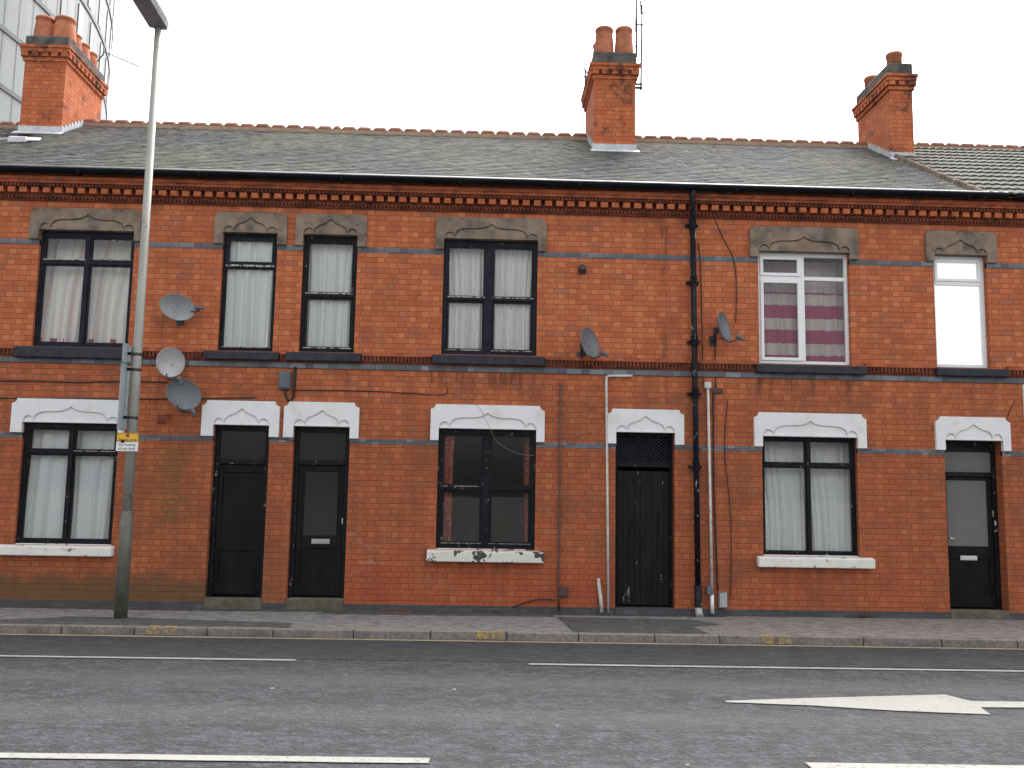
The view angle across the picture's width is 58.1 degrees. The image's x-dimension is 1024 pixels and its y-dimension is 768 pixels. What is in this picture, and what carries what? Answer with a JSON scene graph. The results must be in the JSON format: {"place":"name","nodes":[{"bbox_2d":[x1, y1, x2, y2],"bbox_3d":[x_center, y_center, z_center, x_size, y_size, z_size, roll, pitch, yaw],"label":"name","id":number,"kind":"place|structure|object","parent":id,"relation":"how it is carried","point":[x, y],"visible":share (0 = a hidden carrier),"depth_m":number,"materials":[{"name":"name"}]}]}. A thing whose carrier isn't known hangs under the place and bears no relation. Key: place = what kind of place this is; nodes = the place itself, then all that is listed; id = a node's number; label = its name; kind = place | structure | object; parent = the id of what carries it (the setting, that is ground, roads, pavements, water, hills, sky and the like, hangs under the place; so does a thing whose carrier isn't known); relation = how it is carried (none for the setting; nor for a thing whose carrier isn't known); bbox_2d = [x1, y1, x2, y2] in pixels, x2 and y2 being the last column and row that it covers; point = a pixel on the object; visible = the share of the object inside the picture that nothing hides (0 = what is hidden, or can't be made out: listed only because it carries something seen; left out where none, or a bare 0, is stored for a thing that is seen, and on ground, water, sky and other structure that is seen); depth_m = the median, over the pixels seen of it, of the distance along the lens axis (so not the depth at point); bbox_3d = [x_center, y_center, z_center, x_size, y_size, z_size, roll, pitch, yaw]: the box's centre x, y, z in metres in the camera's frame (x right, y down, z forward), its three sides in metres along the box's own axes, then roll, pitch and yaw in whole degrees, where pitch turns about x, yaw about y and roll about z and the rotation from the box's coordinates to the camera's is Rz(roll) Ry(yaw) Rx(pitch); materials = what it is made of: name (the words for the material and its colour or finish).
{"place":"outdoors","nodes":[
{"label":"outdoors","id":0,"kind":"place"},
{"bbox_2d":[0,0,115,123],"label":"apartment tower","id":1,"kind":"structure","parent":0,"point":[94,19],"depth_m":50.51,"materials":[{"name":"white glass"}]},
{"bbox_2d":[60,0,66,14],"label":"window","id":2,"kind":"structure","parent":1,"relation":"in","point":[63,2],"depth_m":54.01,"materials":[{"name":"white glass"}]},
{"bbox_2d":[76,3,83,36],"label":"window","id":3,"kind":"structure","parent":1,"relation":"in","point":[80,20],"depth_m":56.52,"materials":[{"name":"white glass"}]},
{"bbox_2d":[88,0,91,9],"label":"window","id":4,"kind":"structure","parent":1,"relation":"in","point":[89,1],"depth_m":58.23,"materials":[{"name":"white glass"}]},
{"bbox_2d":[89,22,93,50],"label":"window","id":5,"kind":"structure","parent":1,"relation":"in","point":[91,26],"depth_m":58.70,"materials":[{"name":"white glass"}]},
{"bbox_2d":[98,43,102,72],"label":"window","id":6,"kind":"structure","parent":1,"relation":"in","point":[101,46],"depth_m":61.35,"materials":[{"name":"white glass"}]},
{"bbox_2d":[98,0,102,29],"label":"window","id":7,"kind":"structure","parent":1,"relation":"in","point":[100,1],"depth_m":60.65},
{"bbox_2d":[104,58,106,82],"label":"window","id":8,"kind":"structure","parent":1,"relation":"in","point":[105,73],"depth_m":63.43,"materials":[{"name":"white glass"}]},
{"bbox_2d":[105,10,108,46],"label":"window","id":9,"kind":"structure","parent":1,"relation":"in","point":[107,22],"depth_m":63.02,"materials":[{"name":"white glass"}]},
{"bbox_2d":[106,73,108,104],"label":"window","id":10,"kind":"structure","parent":1,"relation":"in","point":[108,73],"depth_m":65.66,"materials":[{"name":"white glass"}]},
{"bbox_2d":[109,27,111,61],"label":"window","id":11,"kind":"structure","parent":1,"relation":"in","point":[111,27],"depth_m":65.32,"materials":[{"name":"white glass"}]},
{"bbox_2d":[112,0,114,24],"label":"window","id":12,"kind":"structure","parent":1,"relation":"in","point":[114,0],"depth_m":66.66,"materials":[{"name":"white glass"}]},
{"bbox_2d":[0,14,340,608],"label":"brick house","id":13,"kind":"structure","parent":0,"point":[207,495],"depth_m":13.77,"materials":[{"name":"brick"}]},
{"bbox_2d":[23,430,80,537],"bbox_3d":[-6.824,1.465,13.676,0.710,1.728,0.218,1,-7,-2],"label":"curtain","id":14,"kind":"object","parent":13,"relation":"hanging from","point":[45,502],"visible":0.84,"depth_m":13.65,"materials":[{"name":"white fabric"}]},
{"bbox_2d":[0,398,124,556],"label":"window","id":15,"kind":"structure","parent":13,"relation":"in","point":[73,415],"depth_m":13.55,"materials":[{"name":"black paint"}]},
{"bbox_2d":[13,207,141,359],"bbox_3d":[-6.488,-1.507,13.865,1.704,2.290,0.270,1,-7,-2],"label":"window","id":16,"kind":"structure","parent":13,"relation":"in","point":[57,223],"depth_m":13.91,"materials":[{"name":"black paint"}]},
{"bbox_2d":[0,380,166,382],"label":"cable","id":17,"kind":"object","parent":13,"relation":"attached to","point":[78,382],"visible":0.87,"depth_m":13.64,"materials":[{"name":"black rubber"}]},
{"bbox_2d":[40,239,131,342],"bbox_3d":[-6.436,-1.405,14.123,1.688,1.733,0.404,1,-7,-2],"label":"curtain","id":18,"kind":"object","parent":13,"relation":"hanging from","point":[107,318],"visible":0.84,"depth_m":14.04,"materials":[{"name":"white fabric"}]},
{"bbox_2d":[71,431,114,538],"bbox_3d":[-6.162,1.481,13.714,0.780,1.728,0.201,1,-7,-2],"label":"curtain","id":19,"kind":"object","parent":13,"relation":"hanging from","point":[92,496],"visible":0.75,"depth_m":13.67,"materials":[{"name":"white fabric"}]},
{"bbox_2d":[97,47,139,67],"bbox_3d":[-7.900,-6.528,18.511,1.490,0.818,0.251,-2,-8,26],"label":"tv aerial","id":20,"kind":"object","parent":13,"relation":"attached to","point":[112,55],"visible":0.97,"depth_m":18.66,"materials":[{"name":"metal"}]},
{"bbox_2d":[0,397,255,399],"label":"cable","id":21,"kind":"object","parent":13,"relation":"attached to","point":[139,399],"visible":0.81,"depth_m":13.64,"materials":[{"name":"black rubber"}]},
{"bbox_2d":[157,413,171,424],"bbox_3d":[-5.140,0.518,13.644,0.220,0.160,0.032,1,-7,-2],"label":"air brick","id":22,"kind":"object","parent":13,"relation":"attached to","point":[164,418],"visible":1,"depth_m":13.63,"materials":[{"name":"red brick"}]},
{"bbox_2d":[156,347,184,384],"bbox_3d":[-4.942,-0.249,13.501,0.424,0.569,0.470,1,-7,-2],"label":"satellite dish","id":23,"kind":"object","parent":13,"relation":"attached to","point":[170,363],"visible":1,"depth_m":13.48,"materials":[{"name":"grey metal"}]},
{"bbox_2d":[159,294,204,324],"bbox_3d":[-4.838,-1.108,13.632,0.612,0.419,0.421,1,-7,-2],"label":"satellite dish","id":24,"kind":"object","parent":13,"relation":"attached to","point":[179,308],"visible":1,"depth_m":13.59,"materials":[{"name":"grey metal"}]},
{"bbox_2d":[166,379,200,416],"bbox_3d":[-4.702,0.210,13.422,0.499,0.569,0.493,0,-7,9],"label":"satellite dish","id":25,"kind":"object","parent":13,"relation":"attached to","point":[185,396],"visible":1,"depth_m":13.43,"materials":[{"name":"grey metal"}]},
{"bbox_2d":[200,400,279,608],"bbox_3d":[-4.044,1.848,13.640,1.139,3.181,0.352,1,-7,-2],"label":"door","id":26,"kind":"structure","parent":13,"relation":"in","point":[244,429],"depth_m":13.64,"materials":[{"name":"black paint"}]},
{"bbox_2d":[203,212,287,360],"bbox_3d":[-4.000,-1.473,13.941,1.130,2.268,0.270,1,-7,-2],"label":"window","id":27,"kind":"structure","parent":13,"relation":"in","point":[236,226],"depth_m":13.98,"materials":[{"name":"black paint"}]},
{"bbox_2d":[224,241,272,346],"bbox_3d":[-3.991,-1.381,14.058,0.787,1.768,0.144,1,-7,-2],"label":"curtain","id":28,"kind":"object","parent":13,"relation":"hanging from","point":[248,308],"visible":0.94,"depth_m":14.05,"materials":[{"name":"white fabric"}]},
{"bbox_2d":[213,595,646,605],"bbox_3d":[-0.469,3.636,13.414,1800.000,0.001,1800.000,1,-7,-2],"label":"ground","id":29,"kind":"structure","parent":0,"point":[339,596],"depth_m":17.72,"materials":[{"name":"grey concrete"}]},
{"bbox_2d":[0,121,108,240],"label":"brick house","id":30,"kind":"structure","parent":29,"relation":"on","point":[7,128],"depth_m":17.80,"materials":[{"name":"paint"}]},
{"bbox_2d":[823,142,1023,619],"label":"brick house","id":31,"kind":"structure","parent":29,"relation":"on","point":[984,167],"depth_m":14.37,"materials":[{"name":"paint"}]},
{"bbox_2d":[1022,385,1023,412],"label":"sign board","id":32,"kind":"object","parent":31,"relation":"attached to","point":[1023,396],"visible":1,"depth_m":14.06,"materials":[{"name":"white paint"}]},
{"bbox_2d":[0,607,1001,640],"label":"pavement","id":33,"kind":"structure","parent":0,"point":[315,619],"depth_m":12.53,"materials":[{"name":"concrete"}]},
{"bbox_2d":[0,616,291,627],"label":"pavement patch","id":34,"kind":"object","parent":33,"relation":"on","point":[74,620],"visible":1,"depth_m":11.87,"materials":[{"name":"grey concrete"}]},
{"bbox_2d":[113,0,168,618],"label":"street lamp","id":35,"kind":"object","parent":34,"relation":"on","point":[153,13],"visible":0.96,"depth_m":12.66,"materials":[{"name":"grey metal"}]},
{"bbox_2d":[116,433,138,450],"bbox_3d":[-5.184,0.790,12.489,0.294,0.247,0.184,1,-7,-2],"label":"parking sign","id":36,"kind":"object","parent":35,"relation":"attached to","point":[129,442],"visible":1,"depth_m":12.41,"materials":[{"name":"yellow metal"}]},
{"bbox_2d":[117,363,141,430],"bbox_3d":[-5.223,0.183,12.519,0.152,0.903,0.324,-4,-9,38],"label":"road sign","id":37,"kind":"object","parent":35,"relation":"attached to","point":[124,388],"visible":1,"depth_m":12.49,"materials":[{"name":"grey metal"}]},
{"bbox_2d":[122,342,142,362],"bbox_3d":[-5.211,-0.415,12.598,0.148,0.263,0.309,-5,-9,40],"label":"road sign","id":38,"kind":"object","parent":35,"relation":"attached to","point":[127,353],"visible":1,"depth_m":12.59,"materials":[{"name":"grey metal"}]},
{"bbox_2d":[0,606,726,616],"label":"sidewalk","id":39,"kind":"structure","parent":33,"relation":"on","point":[340,611],"depth_m":13.29,"materials":[{"name":"grey concrete"}]},
{"bbox_2d":[318,611,554,616],"bbox_3d":[-1.057,3.298,13.225,3.400,0.003,0.380,1,-7,-2],"label":"pavement patch","id":40,"kind":"object","parent":33,"relation":"on","point":[437,614],"visible":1,"depth_m":13.15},
{"bbox_2d":[380,610,412,612],"bbox_3d":[-1.669,3.295,13.296,0.464,0.048,0.180,1,-7,-2],"label":"cellar grate","id":41,"kind":"object","parent":40,"relation":"on","point":[395,611],"visible":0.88,"depth_m":13.22,"materials":[{"name":"metal"}]},
{"bbox_2d":[277,25,689,614],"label":"brick house","id":42,"kind":"structure","parent":33,"relation":"on","point":[603,198],"depth_m":13.90,"materials":[{"name":"brick"}]},
{"bbox_2d":[278,367,296,400],"bbox_3d":[-3.345,-0.003,13.710,0.254,0.520,0.094,1,-7,-2],"label":"cable box","id":43,"kind":"object","parent":42,"relation":"attached to","point":[284,382],"visible":1,"depth_m":13.69,"materials":[{"name":"grey plastic"}]},
{"bbox_2d":[283,401,359,609],"bbox_3d":[-2.856,1.870,13.675,1.109,3.186,0.352,1,-7,-2],"label":"door","id":44,"kind":"structure","parent":42,"relation":"in","point":[324,431],"depth_m":13.67,"materials":[{"name":"black paint"}]},
{"bbox_2d":[285,213,366,362],"bbox_3d":[-2.792,-1.452,13.976,1.126,2.273,0.270,1,-7,-2],"label":"window","id":45,"kind":"structure","parent":42,"relation":"in","point":[335,229],"depth_m":14.01,"materials":[{"name":"black paint"}]},
{"bbox_2d":[306,244,352,346],"bbox_3d":[-2.781,-1.357,14.130,0.897,1.758,0.173,1,-7,-2],"label":"curtain","id":46,"kind":"object","parent":42,"relation":"hanging from","point":[330,270],"visible":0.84,"depth_m":14.12,"materials":[{"name":"white fabric"}]},
{"bbox_2d":[304,388,447,394],"bbox_3d":[-2.102,0.094,13.775,2.285,0.110,0.014,1,-7,-2],"label":"cable","id":47,"kind":"object","parent":42,"relation":"attached to","point":[377,391],"visible":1,"depth_m":13.77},
{"bbox_2d":[443,436,454,540],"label":"curtain","id":48,"kind":"object","parent":42,"relation":"hanging from","point":[448,462],"visible":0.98,"depth_m":13.83,"materials":[{"name":"red fabric"}]},
{"bbox_2d":[426,404,544,562],"bbox_3d":[-0.375,1.470,13.703,1.713,2.311,0.270,1,-7,-2],"label":"window","id":49,"kind":"structure","parent":42,"relation":"in","point":[446,419],"depth_m":13.73,"materials":[{"name":"black paint"}]},
{"bbox_2d":[432,216,546,366],"bbox_3d":[-0.333,-1.405,14.049,1.698,2.280,0.270,1,-7,-2],"label":"window","id":50,"kind":"structure","parent":42,"relation":"in","point":[488,234],"depth_m":14.08,"materials":[{"name":"black paint"}]},
{"bbox_2d":[448,248,531,349],"bbox_3d":[-0.341,-1.305,14.211,1.510,1.741,0.206,1,-7,-2],"label":"curtain","id":51,"kind":"object","parent":42,"relation":"hanging from","point":[513,268],"visible":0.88,"depth_m":14.20,"materials":[{"name":"white fabric"}]},
{"bbox_2d":[453,391,533,455],"bbox_3d":[-0.282,0.584,13.726,1.240,0.948,0.005,1,-7,-2],"label":"cable","id":52,"kind":"object","parent":42,"relation":"attached to","point":[489,427],"visible":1,"depth_m":13.71,"materials":[{"name":"black rubber"}]},
{"bbox_2d":[523,437,529,541],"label":"curtain","id":53,"kind":"object","parent":42,"relation":"hanging from","point":[525,481],"visible":0.71,"depth_m":14.06,"materials":[{"name":"red fabric"}]},
{"bbox_2d":[512,599,555,607],"bbox_3d":[0.324,3.211,13.478,0.651,0.139,0.018,1,-7,-2],"label":"cable","id":54,"kind":"object","parent":42,"relation":"attached to","point":[532,600],"visible":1,"depth_m":13.48,"materials":[{"name":"black rubber"}]},
{"bbox_2d":[557,383,561,610],"bbox_3d":[0.709,1.653,13.670,0.046,3.355,0.034,1,-7,-2],"label":"conduit","id":55,"kind":"object","parent":42,"relation":"attached to","point":[559,493],"visible":1,"depth_m":13.66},
{"bbox_2d":[559,587,567,596],"bbox_3d":[0.750,3.039,13.493,0.130,0.140,0.058,1,-7,-2],"label":"junction box","id":56,"kind":"object","parent":42,"relation":"attached to","point":[563,591],"visible":1,"depth_m":13.46,"materials":[{"name":"grey plastic"}]},
{"bbox_2d":[578,264,585,273],"bbox_3d":[1.074,-1.757,14.017,0.120,0.130,0.182,1,-7,-2],"label":"vent cowl","id":57,"kind":"object","parent":42,"relation":"attached to","point":[581,268],"visible":1,"depth_m":13.97,"materials":[{"name":"metal"}]},
{"bbox_2d":[583,68,586,97],"bbox_3d":[1.471,-6.027,18.488,0.083,0.583,0.221,-4,-8,34],"label":"tv aerial","id":58,"kind":"object","parent":42,"relation":"attached to","point":[585,72],"visible":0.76,"depth_m":18.49,"materials":[{"name":"white metal"}]},
{"bbox_2d":[577,327,608,358],"bbox_3d":[1.203,-0.595,13.705,0.415,0.496,0.535,1,-7,-2],"label":"satellite dish","id":59,"kind":"object","parent":42,"relation":"attached to","point":[589,344],"visible":1,"depth_m":13.75,"materials":[{"name":"grey metal"}]},
{"bbox_2d":[596,578,602,612],"bbox_3d":[1.288,3.098,13.497,0.108,0.491,0.057,-1,-7,20],"label":"short pipe","id":60,"kind":"object","parent":42,"relation":"attached to","point":[600,595],"visible":1,"depth_m":13.48,"materials":[{"name":"white plastic"}]},
{"bbox_2d":[605,375,632,611],"bbox_3d":[1.580,1.598,13.694,0.413,3.513,0.038,1,-7,-2],"label":"conduit","id":61,"kind":"object","parent":42,"relation":"attached to","point":[607,481],"visible":1,"depth_m":13.69,"materials":[{"name":"plastic"}]},
{"bbox_2d":[635,0,643,90],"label":"tv aerial","id":62,"kind":"object","parent":42,"relation":"attached to","point":[640,87],"visible":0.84,"depth_m":18.49,"materials":[{"name":"grey metal"}]},
{"bbox_2d":[633,0,637,56],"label":"tv aerial","id":63,"kind":"object","parent":62,"relation":"attached to","point":[636,27],"visible":0.97,"depth_m":18.54,"materials":[{"name":"white metal"}]},
{"bbox_2d":[608,409,683,614],"bbox_3d":[1.979,1.978,13.826,1.150,3.176,0.372,1,-7,-2],"label":"door","id":64,"kind":"structure","parent":42,"relation":"in","point":[643,499],"depth_m":13.82,"materials":[{"name":"black paint"}]},
{"bbox_2d":[558,617,720,633],"bbox_3d":[1.769,3.251,12.418,2.200,0.003,1.450,1,-7,-2],"label":"pavement patch","id":65,"kind":"object","parent":33,"relation":"on","point":[615,625],"visible":1,"depth_m":12.38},
{"bbox_2d":[643,51,1018,619],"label":"brick house","id":66,"kind":"structure","parent":33,"relation":"on","point":[905,415],"depth_m":14.05,"materials":[{"name":"brick"}]},
{"bbox_2d":[685,190,703,616],"bbox_3d":[2.743,0.241,13.794,0.231,6.398,0.257,1,-7,-2],"label":"drainpipe","id":67,"kind":"object","parent":66,"relation":"attached to","point":[693,283],"visible":1,"depth_m":13.78,"materials":[{"name":"black metal"}]},
{"bbox_2d":[698,243,703,383],"bbox_3d":[2.880,-1.085,14.076,0.076,2.186,0.014,1,-7,-2],"label":"cable","id":68,"kind":"object","parent":66,"relation":"attached to","point":[701,308],"visible":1,"depth_m":14.08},
{"bbox_2d":[704,382,722,613],"bbox_3d":[3.017,1.671,13.722,0.282,3.420,0.073,1,-7,-2],"label":"conduit","id":69,"kind":"object","parent":66,"relation":"attached to","point":[707,387],"visible":1,"depth_m":13.71,"materials":[{"name":"white plastic"}]},
{"bbox_2d":[714,339,715,387],"bbox_3d":[3.087,-0.299,13.988,0.024,0.785,0.015,1,-7,-2],"label":"cable","id":70,"kind":"object","parent":66,"relation":"attached to","point":[715,359],"visible":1,"depth_m":14.01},
{"bbox_2d":[713,393,717,590],"bbox_3d":[3.035,1.587,13.760,0.066,2.936,0.023,1,-7,-2],"label":"cable","id":71,"kind":"object","parent":66,"relation":"attached to","point":[714,500],"visible":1,"depth_m":13.73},
{"bbox_2d":[717,591,727,607],"bbox_3d":[3.092,3.170,13.533,0.131,0.232,0.096,1,-7,-2],"label":"meter box","id":72,"kind":"object","parent":66,"relation":"attached to","point":[722,599],"visible":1,"depth_m":13.49,"materials":[{"name":"grey plastic"}]},
{"bbox_2d":[720,593,726,606],"bbox_3d":[3.094,3.164,13.489,0.107,0.202,0.008,1,-7,-2],"label":"door","id":73,"kind":"structure","parent":72,"relation":"in","point":[723,596],"depth_m":13.49,"materials":[{"name":"grey plastic"}]},
{"bbox_2d":[715,220,736,322],"bbox_3d":[3.288,-1.738,14.167,0.332,1.605,0.014,1,-7,-2],"label":"cable","id":74,"kind":"object","parent":66,"relation":"attached to","point":[735,270],"visible":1,"depth_m":14.17,"materials":[{"name":"black plastic"}]},
{"bbox_2d":[709,311,744,345],"bbox_3d":[3.219,-0.837,13.818,0.425,0.500,0.495,1,-7,-2],"label":"satellite dish","id":75,"kind":"object","parent":66,"relation":"attached to","point":[723,328],"visible":1,"depth_m":13.86,"materials":[{"name":"grey metal"}]},
{"bbox_2d":[724,401,731,596],"bbox_3d":[3.221,1.700,13.752,0.100,2.907,0.012,1,-7,-2],"label":"cable","id":76,"kind":"object","parent":66,"relation":"attached to","point":[729,498],"visible":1,"depth_m":13.75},
{"bbox_2d":[765,441,805,550],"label":"curtain","id":77,"kind":"object","parent":66,"relation":"hanging from","point":[784,514],"visible":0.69,"depth_m":14.03,"materials":[{"name":"white fabric"}]},
{"bbox_2d":[763,261,844,361],"bbox_3d":[4.482,-1.132,14.498,1.738,1.710,0.420,1,-7,-2],"label":"curtain","id":78,"kind":"object","parent":66,"relation":"hanging from","point":[824,329],"visible":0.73,"depth_m":14.41,"materials":[{"name":"fabric"}]},
{"bbox_2d":[749,226,866,374],"bbox_3d":[4.522,-1.283,14.189,1.736,2.290,0.270,1,-7,-2],"label":"window","id":79,"kind":"structure","parent":66,"relation":"in","point":[796,244],"depth_m":14.23,"materials":[{"name":"white plastic"}]},
{"bbox_2d":[753,412,874,568],"bbox_3d":[4.505,1.588,13.844,1.760,2.294,0.270,1,-7,-2],"label":"window","id":80,"kind":"structure","parent":66,"relation":"in","point":[806,428],"depth_m":13.88,"materials":[{"name":"black paint"}]},
{"bbox_2d":[792,442,851,550],"bbox_3d":[4.819,1.718,14.128,0.965,1.732,0.320,1,-7,-2],"label":"curtain","id":81,"kind":"object","parent":66,"relation":"hanging from","point":[831,509],"visible":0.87,"depth_m":14.06,"materials":[{"name":"white fabric"}]},
{"bbox_2d":[935,263,981,364],"bbox_3d":[6.936,-1.109,14.399,0.766,1.724,0.025,1,-7,-2],"label":"blind","id":82,"kind":"object","parent":66,"relation":"attached to","point":[958,334],"visible":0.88,"depth_m":14.38,"materials":[{"name":"white fabric"}]},
{"bbox_2d":[924,230,1009,377],"bbox_3d":[6.996,-1.234,14.262,1.191,2.280,0.270,1,-7,-2],"label":"window","id":83,"kind":"structure","parent":66,"relation":"in","point":[963,247],"depth_m":14.30,"materials":[{"name":"white plastic"}]},
{"bbox_2d":[934,416,1011,619],"bbox_3d":[6.955,2.089,13.961,1.146,3.160,0.352,1,-7,-2],"label":"door","id":84,"kind":"structure","parent":66,"relation":"in","point":[971,488],"depth_m":14.00,"materials":[{"name":"black paint"}]},
{"bbox_2d":[701,616,1023,638],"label":"pavement patch","id":85,"kind":"object","parent":33,"relation":"on","point":[887,627],"visible":1,"depth_m":12.58,"materials":[{"name":"grey concrete"}]},
{"bbox_2d":[844,612,875,617],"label":"leaf litter","id":86,"kind":"object","parent":85,"relation":"on","point":[864,615],"visible":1,"depth_m":13.58,"materials":[{"name":"brown plant"}]},
{"bbox_2d":[0,655,1023,767],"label":"road","id":87,"kind":"structure","parent":0,"point":[452,714],"depth_m":7.63,"materials":[{"name":"grey asphalt"}]},
{"bbox_2d":[0,655,295,660],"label":"edge line","id":88,"kind":"object","parent":87,"relation":"on","point":[146,657],"visible":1,"depth_m":9.89,"materials":[{"name":"white paint"}]},
{"bbox_2d":[0,752,429,762],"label":"line","id":89,"kind":"object","parent":87,"relation":"on","point":[217,757],"visible":1,"depth_m":6.24,"materials":[{"name":"white paint"}]},
{"bbox_2d":[0,624,1023,647],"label":"kerb","id":90,"kind":"structure","parent":87,"relation":"on","point":[511,635],"depth_m":11.55,"materials":[{"name":"stone"}]},
{"bbox_2d":[145,625,160,634],"bbox_3d":[-4.472,3.073,11.507,0.170,0.099,0.104,1,-7,-2],"label":"kerb mark","id":91,"kind":"object","parent":90,"relation":"on","point":[152,630],"visible":1,"depth_m":11.46,"materials":[{"name":"yellow paint"}]},
{"bbox_2d":[162,626,177,634],"bbox_3d":[-4.264,3.077,11.511,0.170,0.099,0.104,1,-7,-2],"label":"kerb mark","id":92,"kind":"object","parent":90,"relation":"on","point":[169,630],"visible":1,"depth_m":11.47,"materials":[{"name":"yellow paint"}]},
{"bbox_2d":[475,630,488,639],"bbox_3d":[-0.375,3.153,11.578,0.170,0.099,0.104,1,-7,-2],"label":"kerb mark","id":93,"kind":"object","parent":90,"relation":"on","point":[482,635],"visible":1,"depth_m":11.53,"materials":[{"name":"yellow paint"}]},
{"bbox_2d":[491,631,504,639],"bbox_3d":[-0.177,3.157,11.582,0.170,0.099,0.104,1,-7,-2],"label":"kerb mark","id":94,"kind":"object","parent":90,"relation":"on","point":[497,635],"visible":1,"depth_m":11.54,"materials":[{"name":"yellow paint"}]},
{"bbox_2d":[760,634,774,643],"bbox_3d":[3.216,3.223,11.641,0.170,0.099,0.104,1,-7,-2],"label":"kerb mark","id":95,"kind":"object","parent":90,"relation":"on","point":[767,639],"visible":1,"depth_m":11.60,"materials":[{"name":"yellow paint"}]},
{"bbox_2d":[778,635,791,643],"bbox_3d":[3.436,3.228,11.645,0.170,0.099,0.104,1,-7,-2],"label":"kerb mark","id":96,"kind":"object","parent":90,"relation":"on","point":[784,639],"visible":1,"depth_m":11.60,"materials":[{"name":"yellow paint"}]},
{"bbox_2d":[529,663,1023,671],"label":"edge line","id":97,"kind":"object","parent":87,"relation":"on","point":[774,667],"visible":1,"depth_m":9.97,"materials":[{"name":"white paint"}]},
{"bbox_2d":[726,694,1023,714],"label":"road arrow","id":98,"kind":"object","parent":87,"relation":"on","point":[942,703],"visible":1,"depth_m":8.29,"materials":[{"name":"white paint"}]},
{"bbox_2d":[805,762,1023,767],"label":"line","id":99,"kind":"object","parent":87,"relation":"on","point":[845,765],"visible":1,"depth_m":6.34,"materials":[{"name":"white paint"}]},
{"bbox_2d":[0,633,1023,668],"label":"road surface","id":100,"kind":"object","parent":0,"point":[51,645],"visible":1,"depth_m":10.70,"materials":[{"name":"grey asphalt"}]},
{"bbox_2d":[0,634,1023,649],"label":"yellow line","id":101,"kind":"object","parent":100,"relation":"on","point":[513,641],"visible":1,"depth_m":11.42,"materials":[{"name":"paint"}]},
{"bbox_2d":[107,0,1023,145],"label":"sky","id":102,"kind":"structure","parent":0,"point":[779,70],"materials":[{"name":"white"}]}
]}

